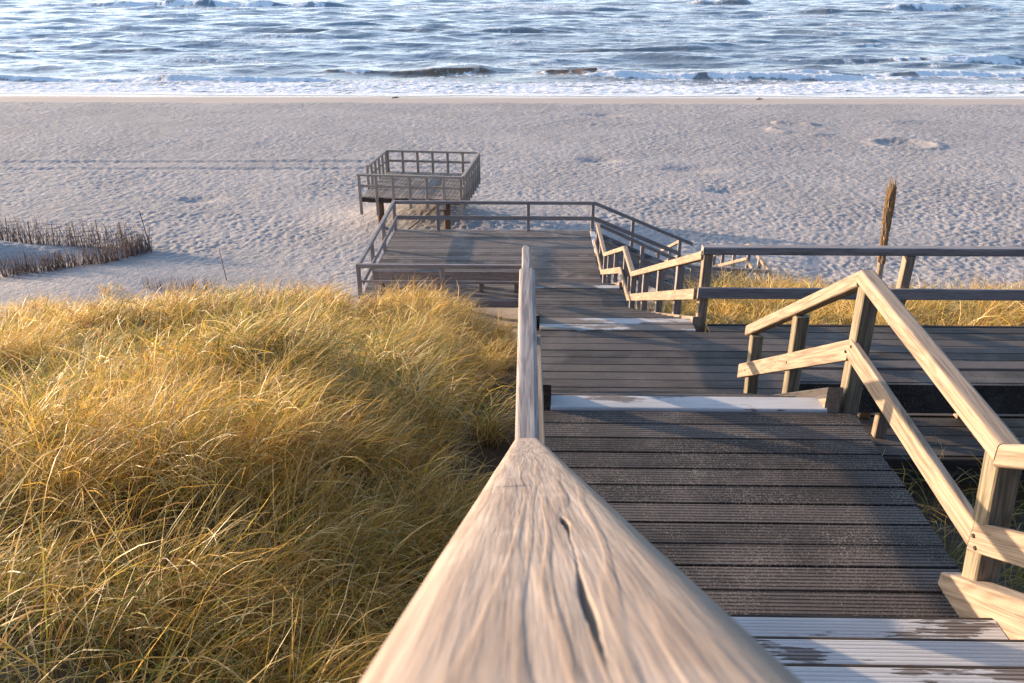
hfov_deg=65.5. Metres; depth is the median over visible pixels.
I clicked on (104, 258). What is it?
brushwood fence
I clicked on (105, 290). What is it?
marram grass
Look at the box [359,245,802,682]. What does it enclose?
handrail
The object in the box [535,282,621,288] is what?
stair flight
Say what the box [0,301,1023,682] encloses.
dune ground
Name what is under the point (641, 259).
railing
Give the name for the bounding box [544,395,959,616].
landing deck
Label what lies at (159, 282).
grass
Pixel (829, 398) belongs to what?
stair flight
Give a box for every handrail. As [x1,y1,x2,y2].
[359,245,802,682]
[594,223,703,314]
[696,245,1023,331]
[737,270,1023,584]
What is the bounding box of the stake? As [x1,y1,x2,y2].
[139,211,151,252]
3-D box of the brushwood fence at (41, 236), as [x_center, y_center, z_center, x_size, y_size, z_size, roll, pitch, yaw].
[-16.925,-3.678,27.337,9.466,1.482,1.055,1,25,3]
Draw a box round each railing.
[356,201,396,309]
[356,263,521,298]
[392,200,692,291]
[600,223,770,309]
[655,240,680,261]
[712,243,770,282]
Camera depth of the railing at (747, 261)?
22.42 m
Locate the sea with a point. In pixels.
(789, 48)
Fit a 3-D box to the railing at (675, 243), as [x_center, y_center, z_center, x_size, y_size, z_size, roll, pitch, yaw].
[4.750,-2.498,24.530,0.147,2.350,3.152,0,25,0]
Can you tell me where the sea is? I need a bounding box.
[0,0,1023,97]
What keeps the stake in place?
on the beach
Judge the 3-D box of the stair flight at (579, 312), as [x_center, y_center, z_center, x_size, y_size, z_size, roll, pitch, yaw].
[1.132,-0.277,11.048,1.772,2.312,4.950,0,25,1]
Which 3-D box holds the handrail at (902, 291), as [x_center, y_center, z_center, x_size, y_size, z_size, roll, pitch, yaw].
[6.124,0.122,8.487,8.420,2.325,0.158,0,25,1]
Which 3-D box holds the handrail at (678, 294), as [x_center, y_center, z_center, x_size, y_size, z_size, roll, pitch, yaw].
[2.063,-0.814,14.687,0.150,5.851,11.878,0,25,1]
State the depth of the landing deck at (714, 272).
22.33 m
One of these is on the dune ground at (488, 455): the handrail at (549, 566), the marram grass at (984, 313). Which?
the marram grass at (984, 313)
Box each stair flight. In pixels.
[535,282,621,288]
[536,306,700,331]
[543,385,842,412]
[591,229,684,300]
[730,572,1023,682]
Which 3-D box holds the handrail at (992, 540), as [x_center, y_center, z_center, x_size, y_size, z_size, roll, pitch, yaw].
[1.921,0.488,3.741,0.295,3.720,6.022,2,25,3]
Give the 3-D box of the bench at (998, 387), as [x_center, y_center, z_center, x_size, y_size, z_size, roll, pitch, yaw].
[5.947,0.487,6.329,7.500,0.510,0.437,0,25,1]
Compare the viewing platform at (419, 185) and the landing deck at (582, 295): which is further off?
the viewing platform at (419, 185)
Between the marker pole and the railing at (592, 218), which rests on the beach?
the marker pole
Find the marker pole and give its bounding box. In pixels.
[876,175,896,278]
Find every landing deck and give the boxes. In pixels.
[535,285,628,307]
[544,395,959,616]
[683,269,751,288]
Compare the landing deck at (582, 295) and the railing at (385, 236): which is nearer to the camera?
the landing deck at (582, 295)
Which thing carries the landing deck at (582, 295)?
on the dune ground at (488, 455)
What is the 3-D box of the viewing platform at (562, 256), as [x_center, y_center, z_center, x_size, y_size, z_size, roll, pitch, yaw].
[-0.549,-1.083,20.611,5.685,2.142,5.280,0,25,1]
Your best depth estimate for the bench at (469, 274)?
18.05 m
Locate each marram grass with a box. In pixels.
[0,273,517,452]
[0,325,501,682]
[1,274,339,312]
[635,258,1023,331]
[882,435,1023,590]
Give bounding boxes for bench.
[373,268,519,291]
[799,361,1023,437]
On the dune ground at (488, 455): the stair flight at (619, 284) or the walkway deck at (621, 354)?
the walkway deck at (621, 354)
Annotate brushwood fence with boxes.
[0,215,149,252]
[0,234,151,277]
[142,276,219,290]
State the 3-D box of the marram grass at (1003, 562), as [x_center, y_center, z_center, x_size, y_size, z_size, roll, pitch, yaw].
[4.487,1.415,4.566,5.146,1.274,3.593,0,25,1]
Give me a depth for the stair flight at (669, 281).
21.61 m
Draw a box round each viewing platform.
[357,150,480,229]
[360,229,600,312]
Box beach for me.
[0,93,1023,308]
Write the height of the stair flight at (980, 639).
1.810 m
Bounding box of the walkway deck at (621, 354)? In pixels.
[537,318,1023,483]
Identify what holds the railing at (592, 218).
attached to the viewing platform at (562, 256)

